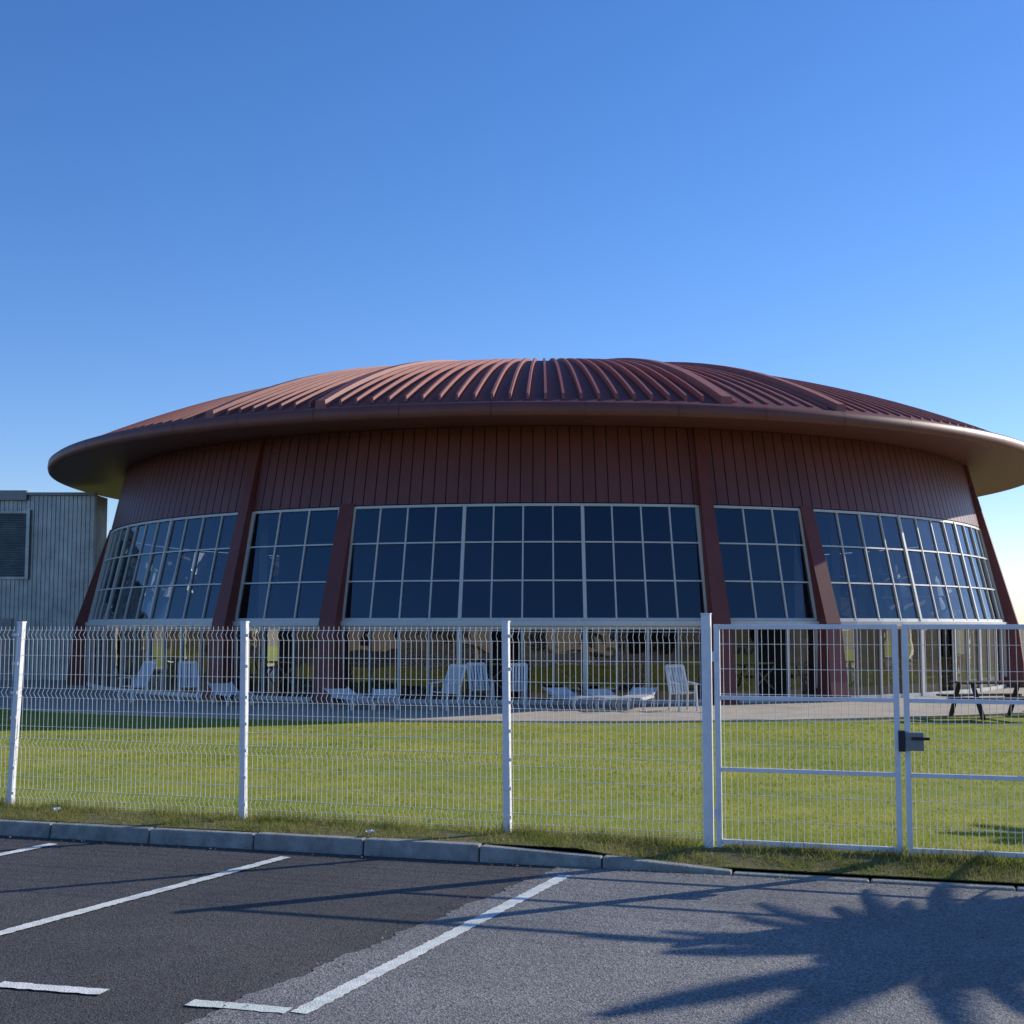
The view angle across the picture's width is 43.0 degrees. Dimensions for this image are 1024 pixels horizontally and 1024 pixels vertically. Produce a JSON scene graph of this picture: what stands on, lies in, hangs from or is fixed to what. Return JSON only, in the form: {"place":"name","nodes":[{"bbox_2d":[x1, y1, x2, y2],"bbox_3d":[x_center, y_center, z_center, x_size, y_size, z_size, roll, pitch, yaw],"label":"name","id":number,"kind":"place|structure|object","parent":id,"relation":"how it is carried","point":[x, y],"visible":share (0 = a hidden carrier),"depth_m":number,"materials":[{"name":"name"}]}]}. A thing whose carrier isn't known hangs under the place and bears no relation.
{"place":"outdoors","nodes":[
{"label":"outdoors","id":0,"kind":"place"},
{"bbox_2d":[0,835,555,1023],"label":"car park asphalt","id":1,"kind":"object","parent":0,"point":[159,958],"depth_m":8.38,"materials":[{"name":"grey asphalt"}]},
{"bbox_2d":[0,843,570,1013],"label":"parking lines","id":2,"kind":"object","parent":1,"relation":"on","point":[339,991],"visible":1,"depth_m":7.52,"materials":[{"name":"paint"}]},
{"bbox_2d":[3,834,1017,1022],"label":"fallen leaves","id":3,"kind":"object","parent":1,"relation":"on","point":[462,897],"visible":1,"depth_m":9.55,"materials":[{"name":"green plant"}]},
{"bbox_2d":[0,819,1023,891],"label":"kerb","id":4,"kind":"structure","parent":1,"relation":"on","point":[414,848],"depth_m":10.59,"materials":[{"name":"concrete"}]},
{"bbox_2d":[0,646,1023,883],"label":"lawn","id":5,"kind":"structure","parent":0,"point":[34,717],"depth_m":15.66,"materials":[{"name":"green plant"}]},
{"bbox_2d":[0,495,107,679],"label":"corrugated walls","id":6,"kind":"structure","parent":5,"relation":"on","point":[68,536],"depth_m":48.26,"materials":[{"name":"metal"}]},
{"bbox_2d":[0,524,25,678],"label":"louvre backing","id":7,"kind":"object","parent":6,"relation":"attached to","point":[5,647],"visible":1,"depth_m":47.99,"materials":[{"name":"grey metal"}]},
{"bbox_2d":[0,509,30,579],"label":"louvre window","id":8,"kind":"structure","parent":6,"relation":"attached to","point":[14,548],"depth_m":48.27,"materials":[{"name":"grey metal"}]},
{"bbox_2d":[0,490,96,499],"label":"parapet trim","id":9,"kind":"structure","parent":6,"relation":"attached to","point":[14,494],"depth_m":48.33,"materials":[{"name":"grey metal"}]},
{"bbox_2d":[0,664,1023,722],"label":"patio","id":10,"kind":"structure","parent":0,"point":[341,711],"depth_m":31.07,"materials":[{"name":"concrete"}]},
{"bbox_2d":[118,661,156,702],"bbox_3d":[-9.808,4.449,34.077,0.559,1.066,0.855,-3,-6,34],"label":"garden chair","id":11,"kind":"object","parent":10,"relation":"on","point":[143,670],"visible":0.84,"depth_m":34.18,"materials":[{"name":"white plastic"}]},
{"bbox_2d":[177,661,199,703],"bbox_3d":[-8.448,4.433,33.897,0.559,1.066,0.853,2,-5,-17],"label":"garden chair","id":12,"kind":"object","parent":10,"relation":"on","point":[196,683],"visible":0.78,"depth_m":34.08,"materials":[{"name":"white plastic"}]},
{"bbox_2d":[208,682,254,705],"bbox_3d":[-7.225,4.661,33.368,0.668,0.518,2.006,3,-6,-29],"label":"sun lounger","id":13,"kind":"object","parent":10,"relation":"on","point":[234,688],"visible":0.81,"depth_m":33.64,"materials":[{"name":"white plastic"}]},
{"bbox_2d":[324,687,378,709],"bbox_3d":[-3.925,4.545,31.671,0.668,0.454,2.004,3,-6,-29],"label":"sun lounger","id":14,"kind":"object","parent":10,"relation":"on","point":[344,692],"visible":0.88,"depth_m":31.76,"materials":[{"name":"white plastic"}]},
{"bbox_2d":[371,688,398,709],"bbox_3d":[-3.105,4.567,31.775,0.655,0.428,2.004,0,-5,-6],"label":"sun lounger","id":15,"kind":"object","parent":10,"relation":"on","point":[392,691],"visible":0.79,"depth_m":32.17,"materials":[{"name":"white plastic"}]},
{"bbox_2d":[429,664,466,710],"bbox_3d":[-1.522,4.186,31.067,0.559,1.066,0.805,-3,-6,34],"label":"garden chair","id":16,"kind":"object","parent":10,"relation":"on","point":[447,684],"visible":0.91,"depth_m":31.19,"materials":[{"name":"white plastic"}]},
{"bbox_2d":[466,662,494,706],"bbox_3d":[-0.798,4.312,32.502,0.559,1.066,0.853,2,-5,-17],"label":"garden chair","id":17,"kind":"object","parent":10,"relation":"on","point":[483,667],"visible":0.87,"depth_m":32.65,"materials":[{"name":"white plastic"}]},
{"bbox_2d":[510,663,527,707],"bbox_3d":[0.110,4.272,32.047,0.559,1.066,0.724,0,-5,6],"label":"garden chair","id":18,"kind":"object","parent":10,"relation":"on","point":[526,682],"visible":0.48,"depth_m":32.26,"materials":[{"name":"white plastic"}]},
{"bbox_2d":[47,358,1023,704],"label":"domed sports hall","id":19,"kind":"structure","parent":10,"relation":"on","point":[589,498],"depth_m":35.49,"materials":[{"name":"metal"}]},
{"bbox_2d":[85,503,1006,704],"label":"window frames","id":20,"kind":"structure","parent":19,"relation":"in","point":[584,623],"depth_m":35.37,"materials":[{"name":"white metal"}]},
{"bbox_2d":[542,686,599,709],"bbox_3d":[1.429,4.532,31.674,0.666,0.480,2.005,2,-5,-23],"label":"sun lounger","id":21,"kind":"object","parent":10,"relation":"on","point":[567,693],"visible":0.88,"depth_m":31.95,"materials":[{"name":"white plastic"}]},
{"bbox_2d":[583,688,631,710],"bbox_3d":[2.290,4.519,31.377,0.659,0.454,2.004,1,-5,-11],"label":"sun lounger","id":22,"kind":"object","parent":10,"relation":"on","point":[596,692],"visible":0.77,"depth_m":31.77,"materials":[{"name":"white plastic"}]},
{"bbox_2d":[617,686,657,709],"bbox_3d":[3.066,4.532,31.676,0.662,0.480,2.005,-2,-5,17],"label":"sun lounger","id":23,"kind":"object","parent":10,"relation":"on","point":[642,693],"visible":0.92,"depth_m":32.03,"materials":[{"name":"white plastic"}]},
{"bbox_2d":[665,664,698,710],"bbox_3d":[4.017,4.167,30.846,0.559,1.066,0.724,2,-5,-20],"label":"garden chair","id":24,"kind":"object","parent":10,"relation":"on","point":[676,683],"visible":0.81,"depth_m":31.02,"materials":[{"name":"white plastic"}]},
{"bbox_2d":[936,680,1023,720],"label":"picnic table","id":25,"kind":"object","parent":10,"relation":"on","point":[1014,696],"visible":0.76,"depth_m":28.43,"materials":[{"name":"brown wood"}]},
{"bbox_2d":[0,794,1023,883],"bbox_3d":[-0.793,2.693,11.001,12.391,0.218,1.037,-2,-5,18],"label":"verge grass tufts","id":26,"kind":"object","parent":0,"point":[291,822],"visible":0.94,"depth_m":10.68,"materials":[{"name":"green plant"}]},
{"bbox_2d":[0,621,703,845],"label":"wire fence","id":27,"kind":"object","parent":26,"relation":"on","point":[244,657],"visible":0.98,"depth_m":11.57,"materials":[{"name":"white metal"}]},
{"bbox_2d":[700,613,1023,858],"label":"double leaf gate","id":28,"kind":"structure","parent":27,"relation":"attached to","point":[906,741],"depth_m":10.17,"materials":[{"name":"white metal"}]},
{"bbox_2d":[0,0,1023,623],"label":"sky","id":29,"kind":"structure","parent":0,"point":[201,201],"materials":[{"name":"blue"}]},
{"bbox_2d":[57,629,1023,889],"bbox_3d":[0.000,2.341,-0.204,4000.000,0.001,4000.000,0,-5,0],"label":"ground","id":30,"kind":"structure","parent":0,"point":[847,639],"depth_m":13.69,"materials":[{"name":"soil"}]},
{"bbox_2d":[186,866,1023,1023],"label":"new asphalt road","id":31,"kind":"structure","parent":0,"point":[786,951],"depth_m":7.27,"materials":[{"name":"grey asphalt"}]}
]}

